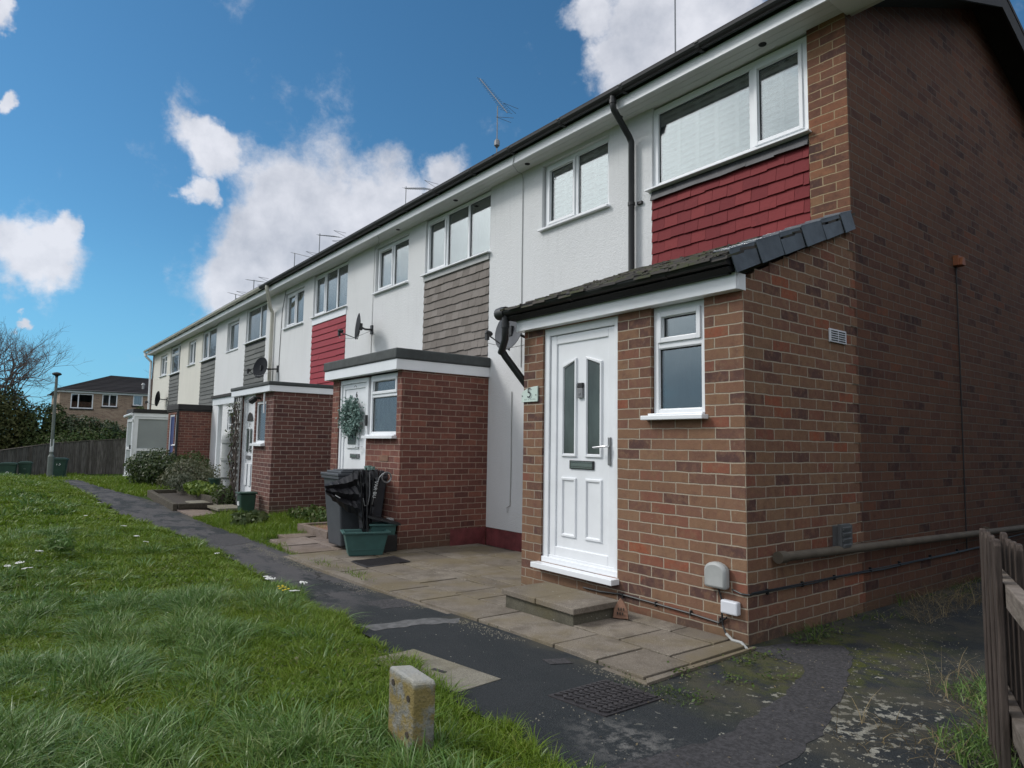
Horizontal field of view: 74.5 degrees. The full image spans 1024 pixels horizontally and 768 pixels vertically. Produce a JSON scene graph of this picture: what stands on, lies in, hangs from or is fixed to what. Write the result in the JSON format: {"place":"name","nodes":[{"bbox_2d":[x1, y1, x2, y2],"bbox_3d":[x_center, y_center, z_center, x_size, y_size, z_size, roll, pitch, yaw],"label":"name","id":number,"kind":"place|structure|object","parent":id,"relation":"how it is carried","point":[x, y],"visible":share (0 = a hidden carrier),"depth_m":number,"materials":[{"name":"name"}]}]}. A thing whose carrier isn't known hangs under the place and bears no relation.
{"place":"outdoors","nodes":[
{"label":"outdoors","id":0,"kind":"place"},
{"bbox_2d":[7,472,124,479],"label":"verge grass","id":1,"kind":"structure","parent":0,"point":[70,476],"depth_m":22.20,"materials":[{"name":"green plant"}]},
{"bbox_2d":[0,472,153,531],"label":"lawn grass","id":2,"kind":"structure","parent":0,"point":[56,486],"depth_m":11.96,"materials":[{"name":"green plant"}]},
{"bbox_2d":[75,475,219,496],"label":"verge grass","id":3,"kind":"structure","parent":0,"point":[124,485],"depth_m":18.36,"materials":[{"name":"green plant"}]},
{"bbox_2d":[177,509,212,517],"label":"patio","id":4,"kind":"structure","parent":0,"point":[189,512],"depth_m":11.99,"materials":[{"name":"beige concrete"}]},
{"bbox_2d":[0,443,545,765],"bbox_3d":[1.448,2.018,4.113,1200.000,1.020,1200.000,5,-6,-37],"label":"ground","id":5,"kind":"structure","parent":0,"point":[268,538],"depth_m":9.93,"materials":[{"name":"green plant"}]},
{"bbox_2d":[0,462,17,473],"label":"wheelie bin","id":6,"kind":"object","parent":5,"relation":"on","point":[6,467],"visible":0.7,"depth_m":28.24,"materials":[{"name":"green plastic"}]},
{"bbox_2d":[0,378,37,449],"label":"hedge shrub","id":7,"kind":"object","parent":5,"relation":"on","point":[10,424],"visible":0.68,"depth_m":35.53,"materials":[{"name":"green plant"}]},
{"bbox_2d":[18,461,32,475],"bbox_3d":[-21.128,3.837,29.216,0.504,0.970,0.674,4,-6,-31],"label":"wheelie bin","id":8,"kind":"object","parent":5,"relation":"on","point":[24,467],"visible":0.75,"depth_m":29.00,"materials":[{"name":"green plastic"}]},
{"bbox_2d":[12,401,68,447],"bbox_3d":[-25.817,3.004,36.841,2.735,4.187,2.809,5,-6,-37],"label":"hedge shrub","id":9,"kind":"object","parent":5,"relation":"on","point":[46,425],"visible":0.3,"depth_m":36.35,"materials":[{"name":"green plant"}]},
{"bbox_2d":[0,317,91,411],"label":"bare tree","id":10,"kind":"object","parent":5,"relation":"on","point":[24,363],"visible":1,"depth_m":36.39,"materials":[{"name":"brown plant"}]},
{"bbox_2d":[46,372,61,477],"bbox_3d":[-19.402,1.831,28.469,0.360,4.690,0.351,5,-6,-37],"label":"street lamp","id":11,"kind":"object","parent":5,"relation":"on","point":[50,465],"visible":0.92,"depth_m":28.45,"materials":[{"name":"grey metal"}]},
{"bbox_2d":[44,534,77,553],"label":"flower clump","id":12,"kind":"object","parent":5,"relation":"on","point":[57,544],"visible":1,"depth_m":7.07,"materials":[{"name":"green plant"}]},
{"bbox_2d":[53,458,68,477],"bbox_3d":[-19.876,3.697,29.562,0.624,0.920,0.694,3,-6,-25],"label":"wheelie bin","id":13,"kind":"object","parent":5,"relation":"on","point":[60,467],"visible":0.8,"depth_m":29.35,"materials":[{"name":"green plastic"}]},
{"bbox_2d":[0,438,125,474],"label":"board fence","id":14,"kind":"object","parent":5,"relation":"on","point":[37,455],"visible":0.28,"depth_m":33.95,"materials":[{"name":"brown wood"}]},
{"bbox_2d":[32,426,126,471],"bbox_3d":[-22.323,3.500,35.773,5.458,2.524,2.325,5,-6,-37],"label":"hedge shrub","id":15,"kind":"object","parent":5,"relation":"on","point":[73,436],"visible":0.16,"depth_m":35.45,"materials":[{"name":"green plant"}]},
{"bbox_2d":[55,414,105,468],"bbox_3d":[-24.092,3.277,37.491,2.515,3.225,2.810,5,-6,-37],"label":"hedge shrub","id":16,"kind":"object","parent":5,"relation":"on","point":[81,424],"visible":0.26,"depth_m":37.17,"materials":[{"name":"green plant"}]},
{"bbox_2d":[47,375,151,432],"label":"detached house","id":17,"kind":"structure","parent":5,"relation":"on","point":[111,398],"depth_m":48.14,"materials":[{"name":"brick"}]},
{"bbox_2d":[69,393,93,409],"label":"window","id":18,"kind":"structure","parent":17,"relation":"in","point":[78,401],"depth_m":47.11,"materials":[{"name":"plastic"}]},
{"bbox_2d":[101,394,117,407],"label":"window","id":19,"kind":"structure","parent":17,"relation":"in","point":[108,400],"depth_m":48.09,"materials":[{"name":"plastic"}]},
{"bbox_2d":[132,396,142,406],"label":"window","id":20,"kind":"structure","parent":17,"relation":"in","point":[137,400],"depth_m":49.24,"materials":[{"name":"plastic"}]},
{"bbox_2d":[93,419,126,439],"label":"hedge shrub","id":21,"kind":"object","parent":5,"relation":"on","point":[114,427],"visible":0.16,"depth_m":38.38,"materials":[{"name":"green plant"}]},
{"bbox_2d":[0,520,284,616],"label":"lawn grass","id":22,"kind":"structure","parent":5,"relation":"on","point":[231,569],"depth_m":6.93,"materials":[{"name":"green plant"}]},
{"bbox_2d":[123,448,179,484],"bbox_3d":[-10.393,2.426,19.735,1.744,1.147,2.369,5,-6,-37],"label":"shrub","id":23,"kind":"object","parent":5,"relation":"on","point":[143,469],"visible":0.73,"depth_m":19.07,"materials":[{"name":"green plant"}]},
{"bbox_2d":[123,334,184,475],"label":"terraced house","id":24,"kind":"structure","parent":5,"relation":"on","point":[147,428],"depth_m":24.58,"materials":[{"name":"paint"}]},
{"bbox_2d":[124,419,131,474],"bbox_3d":[-13.761,2.250,24.168,0.110,1.980,1.190,5,-6,-37],"label":"porch door","id":25,"kind":"structure","parent":24,"relation":"in","point":[129,421],"depth_m":24.38,"materials":[{"name":"plastic"}]},
{"bbox_2d":[145,391,167,405],"bbox_3d":[-13.655,0.559,25.892,0.540,0.597,0.646,-4,-7,43],"label":"satellite dish","id":26,"kind":"object","parent":24,"relation":"attached to","point":[157,399],"visible":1,"depth_m":25.86,"materials":[{"name":"black metal"}]},
{"bbox_2d":[158,355,166,377],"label":"window","id":27,"kind":"structure","parent":24,"relation":"in","point":[164,359],"depth_m":27.07,"materials":[{"name":"plastic"}]},
{"bbox_2d":[168,344,180,375],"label":"window","id":28,"kind":"structure","parent":24,"relation":"in","point":[175,366],"depth_m":25.45,"materials":[{"name":"plastic"}]},
{"bbox_2d":[156,457,213,488],"bbox_3d":[-8.427,2.347,17.516,1.335,0.894,1.828,5,-6,-37],"label":"shrub","id":29,"kind":"object","parent":5,"relation":"on","point":[194,470],"visible":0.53,"depth_m":17.36,"materials":[{"name":"green plant"}]},
{"bbox_2d":[166,316,216,466],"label":"terraced house","id":30,"kind":"structure","parent":5,"relation":"on","point":[189,423],"depth_m":21.03,"materials":[{"name":"paint"}]},
{"bbox_2d":[169,417,174,454],"bbox_3d":[-10.444,1.943,20.728,0.054,1.875,0.634,5,-6,-37],"label":"door","id":31,"kind":"structure","parent":30,"relation":"in","point":[172,418],"depth_m":20.86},
{"bbox_2d":[186,340,195,366],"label":"window","id":32,"kind":"structure","parent":30,"relation":"in","point":[193,344],"depth_m":23.26,"materials":[{"name":"plastic"}]},
{"bbox_2d":[199,326,216,362],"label":"window","id":33,"kind":"structure","parent":30,"relation":"in","point":[210,336],"depth_m":21.52,"materials":[{"name":"plastic"}]},
{"bbox_2d":[170,450,213,475],"bbox_3d":[-8.998,2.390,19.010,1.181,1.065,1.536,5,-6,-37],"label":"shrub","id":34,"kind":"object","parent":5,"relation":"on","point":[196,457],"visible":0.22,"depth_m":18.98,"materials":[{"name":"green plant"}]},
{"bbox_2d":[147,489,237,512],"bbox_3d":[-6.665,2.427,13.994,1.300,0.265,4.840,5,-6,-37],"label":"raised bed","id":35,"kind":"object","parent":5,"relation":"on","point":[173,500],"visible":0.68,"depth_m":13.50,"materials":[{"name":"grey concrete"}]},
{"bbox_2d":[166,471,195,491],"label":"flower clump","id":36,"kind":"object","parent":35,"relation":"on","point":[178,480],"visible":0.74,"depth_m":15.28,"materials":[{"name":"green plant"}]},
{"bbox_2d":[183,480,219,495],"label":"flower clump","id":37,"kind":"object","parent":35,"relation":"on","point":[197,487],"visible":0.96,"depth_m":14.29,"materials":[{"name":"green plant"}]},
{"bbox_2d":[211,483,235,504],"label":"flower clump","id":38,"kind":"object","parent":35,"relation":"on","point":[224,495],"visible":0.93,"depth_m":13.08,"materials":[{"name":"green plant"}]},
{"bbox_2d":[225,402,239,503],"bbox_3d":[-5.585,1.399,13.466,0.327,2.109,0.551,5,-6,-37],"label":"climbing plant","id":39,"kind":"object","parent":35,"relation":"on","point":[233,463],"visible":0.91,"depth_m":13.32,"materials":[{"name":"green plant"}]},
{"bbox_2d":[202,464,221,486],"bbox_3d":[-6.687,2.022,15.073,0.691,0.664,0.695,5,-6,-37],"label":"hanging pot","id":40,"kind":"object","parent":5,"relation":"on","point":[215,480],"visible":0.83,"depth_m":15.00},
{"bbox_2d":[220,429,238,499],"bbox_3d":[-5.836,1.655,13.986,0.420,1.666,0.420,5,-6,-37],"label":"parasol","id":41,"kind":"object","parent":5,"relation":"on","point":[226,448],"visible":0.36,"depth_m":13.83,"materials":[{"name":"white fabric"}]},
{"bbox_2d":[230,396,242,504],"bbox_3d":[-5.511,1.334,13.449,0.060,2.220,0.444,5,-6,-37],"label":"trellis","id":42,"kind":"object","parent":5,"relation":"on","point":[236,399],"visible":0.42,"depth_m":13.35,"materials":[{"name":"brown plastic"}]},
{"bbox_2d":[204,286,274,484],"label":"terraced house","id":43,"kind":"structure","parent":5,"relation":"on","point":[242,322],"depth_m":18.42,"materials":[{"name":"paint"}]},
{"bbox_2d":[225,321,238,352],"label":"window","id":44,"kind":"structure","parent":43,"relation":"in","point":[234,329],"depth_m":19.47,"materials":[{"name":"plastic"}]},
{"bbox_2d":[243,302,266,344],"bbox_3d":[-6.661,-1.576,17.630,0.203,0.950,1.785,5,-6,-37],"label":"window","id":45,"kind":"structure","parent":43,"relation":"in","point":[257,316],"depth_m":17.71,"materials":[{"name":"plastic"}]},
{"bbox_2d":[2,554,485,765],"bbox_3d":[-2.671,1.542,4.114,2.990,0.217,7.190,5,-6,-37],"label":"lawn thatch","id":46,"kind":"object","parent":5,"relation":"on","point":[236,663],"visible":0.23,"depth_m":3.64,"materials":[{"name":"plant"}]},
{"bbox_2d":[235,491,257,512],"bbox_3d":[-4.787,2.138,12.131,0.325,0.385,0.270,5,-6,-37],"label":"food caddy","id":47,"kind":"object","parent":5,"relation":"on","point":[246,500],"visible":0.79,"depth_m":12.05,"materials":[{"name":"green plastic"}]},
{"bbox_2d":[230,509,268,525],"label":"flower clump","id":48,"kind":"object","parent":5,"relation":"on","point":[247,517],"visible":0.93,"depth_m":10.50,"materials":[{"name":"green plant"}]},
{"bbox_2d":[190,507,326,538],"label":"verge grass","id":49,"kind":"structure","parent":5,"relation":"on","point":[275,524],"depth_m":10.23,"materials":[{"name":"green plant"}]},
{"bbox_2d":[191,514,376,582],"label":"verge grass","id":50,"kind":"structure","parent":5,"relation":"on","point":[277,546],"depth_m":8.54,"materials":[{"name":"green plant"}]},
{"bbox_2d":[231,239,360,514],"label":"terraced house","id":51,"kind":"structure","parent":5,"relation":"on","point":[285,446],"depth_m":12.90,"materials":[{"name":"red paint"}]},
{"bbox_2d":[241,399,254,491],"bbox_3d":[-5.131,1.240,13.113,0.119,1.915,0.674,5,-6,-37],"label":"door","id":52,"kind":"structure","parent":51,"relation":"in","point":[250,408],"depth_m":13.16,"materials":[{"name":"plastic"}]},
{"bbox_2d":[249,401,265,445],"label":"window","id":53,"kind":"structure","parent":51,"relation":"in","point":[261,417],"depth_m":12.63,"materials":[{"name":"plastic"}]},
{"bbox_2d":[247,357,278,377],"bbox_3d":[-5.856,-0.397,15.927,0.672,0.504,0.452,1,-5,-1],"label":"satellite dish","id":54,"kind":"object","parent":51,"relation":"attached to","point":[260,368],"visible":1,"depth_m":16.00,"materials":[{"name":"grey metal"}]},
{"bbox_2d":[281,288,303,329],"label":"window","id":55,"kind":"structure","parent":51,"relation":"in","point":[295,306],"depth_m":15.43,"materials":[{"name":"plastic"}]},
{"bbox_2d":[309,262,347,318],"bbox_3d":[-3.700,-1.901,13.802,0.203,0.927,1.825,5,-6,-37],"label":"window","id":56,"kind":"structure","parent":51,"relation":"in","point":[331,286],"depth_m":13.84,"materials":[{"name":"plastic"}]},
{"bbox_2d":[316,230,345,251],"bbox_3d":[-5.874,-3.971,21.496,0.403,2.080,1.752,5,-6,-37],"label":"tv aerial","id":57,"kind":"object","parent":51,"relation":"attached to","point":[329,236],"visible":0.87,"depth_m":21.38,"materials":[{"name":"grey metal"}]},
{"bbox_2d":[0,544,603,767],"bbox_3d":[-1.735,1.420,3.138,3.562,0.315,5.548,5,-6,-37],"label":"lawn grass","id":58,"kind":"structure","parent":5,"relation":"on","point":[101,667],"depth_m":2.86,"materials":[{"name":"green plant"}]},
{"bbox_2d":[286,504,326,522],"bbox_3d":[-3.148,2.139,11.075,0.900,0.304,1.567,5,-6,-37],"label":"flower clump","id":59,"kind":"object","parent":5,"relation":"on","point":[317,513],"visible":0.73,"depth_m":10.91,"materials":[{"name":"green plant"}]},
{"bbox_2d":[297,522,327,538],"bbox_3d":[-2.555,2.095,9.624,0.640,0.130,1.100,5,-6,-37],"label":"raised planter","id":60,"kind":"object","parent":5,"relation":"on","point":[316,531],"visible":0.23,"depth_m":9.54,"materials":[{"name":"stone"}]},
{"bbox_2d":[388,665,434,755],"bbox_3d":[-0.400,1.346,2.649,0.081,0.418,0.236,5,-6,-37],"label":"concrete post","id":61,"kind":"object","parent":5,"relation":"on","point":[411,701],"visible":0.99,"depth_m":2.59,"materials":[{"name":"concrete"}]},
{"bbox_2d":[324,154,514,549],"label":"terraced house","id":62,"kind":"structure","parent":5,"relation":"on","point":[424,375],"depth_m":9.03,"materials":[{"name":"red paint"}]},
{"bbox_2d":[335,395,364,440],"bbox_3d":[-2.244,0.466,9.360,0.256,0.644,0.740,5,-6,-37],"label":"wreath","id":63,"kind":"object","parent":62,"relation":"hanging from","point":[348,425],"visible":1,"depth_m":9.30,"materials":[{"name":"green plant"}]},
{"bbox_2d":[340,382,366,468],"bbox_3d":[-2.225,0.985,9.383,0.118,1.985,0.804,5,-6,-37],"label":"door","id":64,"kind":"structure","parent":62,"relation":"in","point":[352,451],"depth_m":9.37,"materials":[{"name":"plastic"}]},
{"bbox_2d":[338,313,372,339],"bbox_3d":[-2.741,-1.001,11.912,0.419,0.466,0.559,-2,-6,26],"label":"satellite dish","id":65,"kind":"object","parent":62,"relation":"attached to","point":[359,327],"visible":1,"depth_m":11.76,"materials":[{"name":"grey metal"}]},
{"bbox_2d":[361,372,397,438],"bbox_3d":[-1.661,0.289,8.724,0.202,0.835,0.865,5,-6,-37],"label":"window","id":66,"kind":"structure","parent":62,"relation":"in","point":[383,409],"depth_m":8.75,"materials":[{"name":"plastic"}]},
{"bbox_2d":[371,236,408,294],"bbox_3d":[-2.054,-2.044,11.679,0.202,0.840,1.265,5,-6,-37],"label":"window","id":67,"kind":"structure","parent":62,"relation":"in","point":[393,258],"depth_m":11.68,"materials":[{"name":"plastic"}]},
{"bbox_2d":[402,180,438,203],"bbox_3d":[-2.394,-4.237,16.986,0.402,1.910,1.355,5,-6,-37],"label":"tv aerial","id":68,"kind":"object","parent":62,"relation":"attached to","point":[413,188],"visible":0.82,"depth_m":17.03,"materials":[{"name":"grey metal"}]},
{"bbox_2d":[420,191,490,276],"bbox_3d":[-0.816,-2.202,10.065,0.203,0.907,1.845,5,-6,-37],"label":"window","id":69,"kind":"structure","parent":62,"relation":"in","point":[461,234],"depth_m":10.05,"materials":[{"name":"plastic"}]},
{"bbox_2d":[478,78,517,152],"bbox_3d":[-0.392,-5.188,14.479,0.402,3.416,1.183,5,-6,-37],"label":"tv aerial","id":70,"kind":"object","parent":62,"relation":"attached to","point":[496,143],"visible":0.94,"depth_m":14.38,"materials":[{"name":"grey metal"}]},
{"bbox_2d":[491,0,1023,648],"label":"terraced house","id":71,"kind":"structure","parent":5,"relation":"on","point":[765,312],"depth_m":5.71,"materials":[{"name":"brown brick"}]},
{"bbox_2d":[485,320,524,350],"bbox_3d":[0.039,-0.663,8.147,0.670,0.512,0.459,0,-5,8],"label":"satellite dish","id":72,"kind":"object","parent":71,"relation":"attached to","point":[514,336],"visible":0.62,"depth_m":8.19,"materials":[{"name":"grey metal"}]},
{"bbox_2d":[522,386,537,401],"bbox_3d":[0.157,0.091,5.989,0.019,0.135,0.222,5,-6,-37],"label":"house number plaque","id":73,"kind":"object","parent":71,"relation":"attached to","point":[530,394],"visible":1,"depth_m":5.97,"materials":[{"name":"white ceramic"}]},
{"bbox_2d":[537,137,609,232],"bbox_3d":[0.750,-2.355,8.021,0.160,0.850,1.205,5,-6,-37],"label":"window","id":74,"kind":"structure","parent":71,"relation":"in","point":[577,185],"depth_m":8.02,"materials":[{"name":"plastic"}]},
{"bbox_2d":[548,326,613,569],"bbox_3d":[0.554,0.502,5.492,0.126,1.881,0.766,5,-6,-37],"label":"door","id":75,"kind":"structure","parent":71,"relation":"in","point":[582,363],"depth_m":5.49,"materials":[{"name":"plastic"}]},
{"bbox_2d":[640,299,707,419],"bbox_3d":[1.176,-0.159,4.760,0.202,0.825,0.535,5,-6,-37],"label":"window","id":76,"kind":"structure","parent":71,"relation":"in","point":[679,359],"depth_m":4.77,"materials":[{"name":"plastic"}]},
{"bbox_2d":[674,0,675,51],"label":"tv aerial","id":77,"kind":"object","parent":71,"relation":"attached to","point":[675,22],"visible":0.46,"depth_m":10.65,"materials":[{"name":"grey metal"}]},
{"bbox_2d":[644,36,811,192],"bbox_3d":[1.989,-2.496,6.396,0.160,0.892,1.780,5,-6,-37],"label":"window","id":78,"kind":"structure","parent":71,"relation":"in","point":[761,105],"depth_m":6.33,"materials":[{"name":"plastic"}]},
{"bbox_2d":[979,528,1023,767],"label":"picket fence","id":79,"kind":"object","parent":5,"relation":"on","point":[1002,570],"visible":0.98,"depth_m":2.50,"materials":[{"name":"brown wood"}]},
{"bbox_2d":[270,533,345,553],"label":"patio","id":80,"kind":"structure","parent":0,"point":[303,543],"depth_m":8.56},
{"bbox_2d":[321,469,387,546],"bbox_3d":[-1.960,1.544,8.442,0.734,0.950,0.544,5,-6,-37],"label":"wheelie bin","id":81,"kind":"object","parent":80,"relation":"on","point":[339,518],"visible":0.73,"depth_m":8.25,"materials":[{"name":"black plastic"}]},
{"bbox_2d":[0,0,1023,427],"label":"sky","id":82,"kind":"structure","parent":0,"point":[158,158],"materials":[{"name":"blue"}]},
{"bbox_2d":[288,543,748,679],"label":"patio","id":83,"kind":"structure","parent":0,"point":[436,582],"depth_m":4.85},
{"bbox_2d":[340,529,390,555],"bbox_3d":[-1.705,1.838,7.819,0.544,0.270,0.324,3,-5,-19],"label":"box","id":84,"kind":"object","parent":83,"relation":"on","point":[358,542],"visible":1,"depth_m":7.71,"materials":[{"name":"teal plastic"}]},
{"bbox_2d":[324,468,391,531],"bbox_3d":[-1.820,1.457,7.967,0.809,0.933,0.223,5,-6,-37],"label":"umbrella","id":85,"kind":"object","parent":84,"relation":"in","point":[355,491],"visible":1,"depth_m":7.97,"materials":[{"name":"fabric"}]},
{"bbox_2d":[351,556,409,567],"bbox_3d":[-1.432,1.927,7.320,0.600,0.009,0.510,5,-6,-37],"label":"drain grid","id":86,"kind":"object","parent":83,"relation":"on","point":[374,562],"visible":1,"depth_m":7.29,"materials":[{"name":"metal"}]},
{"bbox_2d":[367,515,400,534],"bbox_3d":[-1.556,1.785,8.091,0.393,0.428,0.300,3,-5,-17],"label":"box","id":87,"kind":"object","parent":83,"relation":"on","point":[379,526],"visible":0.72,"depth_m":8.00,"materials":[{"name":"green plastic"}]},
{"bbox_2d":[383,534,396,552],"bbox_3d":[-1.546,1.902,8.114,0.200,0.200,0.320,5,-6,-37],"label":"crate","id":88,"kind":"object","parent":83,"relation":"on","point":[391,544],"visible":0.29,"depth_m":8.00,"materials":[{"name":"black plastic"}]},
{"bbox_2d":[613,598,627,618],"bbox_3d":[0.763,1.567,4.705,0.112,0.123,0.074,-1,-6,22],"label":"ornament","id":89,"kind":"object","parent":83,"relation":"on","point":[620,610],"visible":1,"depth_m":4.69,"materials":[{"name":"ceramic"}]},
{"bbox_2d":[63,479,1016,767],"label":"path","id":90,"kind":"structure","parent":0,"point":[527,675],"depth_m":3.55,"materials":[{"name":"grey asphalt"}]},
{"bbox_2d":[204,534,255,546],"bbox_3d":[-3.783,2.061,8.925,0.595,0.002,1.214,5,-6,-37],"label":"path patch","id":91,"kind":"object","parent":90,"relation":"on","point":[224,540],"visible":0.91,"depth_m":8.90,"materials":[{"name":"grey asphalt"}]},
{"bbox_2d":[363,618,459,630],"bbox_3d":[-0.687,1.649,4.646,0.696,0.012,0.233,3,-6,-21],"label":"path patch","id":92,"kind":"object","parent":90,"relation":"on","point":[406,623],"visible":0.96,"depth_m":4.64,"materials":[{"name":"grey concrete"}]},
{"bbox_2d":[371,649,500,691],"bbox_3d":[-0.435,1.543,3.632,0.743,0.022,0.309,-4,-7,43],"label":"path patch","id":93,"kind":"object","parent":90,"relation":"on","point":[473,677],"visible":0.64,"depth_m":3.59,"materials":[{"name":"concrete"}]},
{"bbox_2d":[283,556,755,685],"bbox_3d":[-0.556,1.794,5.871,1.030,0.140,5.405,5,-6,-37],"label":"patio edging","id":94,"kind":"object","parent":90,"relation":"on","point":[357,581],"visible":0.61,"depth_m":4.02,"materials":[{"name":"grey concrete"}]},
{"bbox_2d":[542,658,571,663],"bbox_3d":[0.256,1.561,3.792,0.155,0.004,0.093,2,-5,-12],"label":"path patch","id":95,"kind":"object","parent":90,"relation":"on","point":[559,661],"visible":1,"depth_m":3.79,"materials":[{"name":"concrete"}]},
{"bbox_2d":[548,679,663,716],"bbox_3d":[0.454,1.512,3.263,0.435,0.014,0.350,5,-6,-37],"label":"manhole cover","id":96,"kind":"object","parent":90,"relation":"on","point":[605,698],"visible":1,"depth_m":3.23,"materials":[{"name":"metal"}]},
{"bbox_2d":[243,544,990,767],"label":"grit","id":97,"kind":"object","parent":90,"relation":"on","point":[668,679],"visible":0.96,"depth_m":3.96,"materials":[{"name":"grey gravel"}]},
{"bbox_2d":[618,676,703,706],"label":"verge grass","id":98,"kind":"structure","parent":90,"relation":"on","point":[667,692],"depth_m":3.33,"materials":[{"name":"green plant"}]},
{"bbox_2d":[612,643,853,767],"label":"path patch","id":99,"kind":"object","parent":90,"relation":"on","point":[800,726],"visible":0.98,"depth_m":2.96,"materials":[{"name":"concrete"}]},
{"bbox_2d":[711,643,768,664],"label":"verge grass","id":100,"kind":"structure","parent":90,"relation":"on","point":[749,656],"depth_m":3.92,"materials":[{"name":"green plant"}]},
{"bbox_2d":[667,622,847,702],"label":"yard weeds","id":101,"kind":"object","parent":90,"relation":"on","point":[749,662],"visible":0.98,"depth_m":3.65,"materials":[{"name":"green plant"}]},
{"bbox_2d":[599,622,992,767],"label":"leaf litter","id":102,"kind":"object","parent":90,"relation":"on","point":[789,710],"visible":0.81,"depth_m":3.25,"materials":[{"name":"plant"}]},
{"bbox_2d":[783,576,980,643],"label":"verge grass","id":103,"kind":"structure","parent":90,"relation":"on","point":[899,601],"depth_m":4.84,"materials":[{"name":"green plant"}]},
{"bbox_2d":[847,575,981,623],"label":"verge grass","id":104,"kind":"structure","parent":90,"relation":"on","point":[948,600],"depth_m":5.31,"materials":[{"name":"green plant"}]},
{"bbox_2d":[812,643,1013,767],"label":"verge grass","id":105,"kind":"structure","parent":0,"point":[958,671],"depth_m":2.99,"materials":[{"name":"green plant"}]},
{"bbox_2d":[920,665,1020,767],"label":"verge grass","id":106,"kind":"structure","parent":0,"point":[988,764],"depth_m":2.82,"materials":[{"name":"green plant"}]},
{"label":"patio bedding","id":107,"kind":"structure","parent":0,"visible":0},
{"bbox_2d":[501,582,617,626],"bbox_3d":[0.343,1.635,4.922,0.460,0.195,0.800,5,-6,-37],"label":"doorstep","id":108,"kind":"object","parent":107,"relation":"on","point":[568,606],"visible":0.85,"depth_m":4.77,"materials":[{"name":"beige concrete"}]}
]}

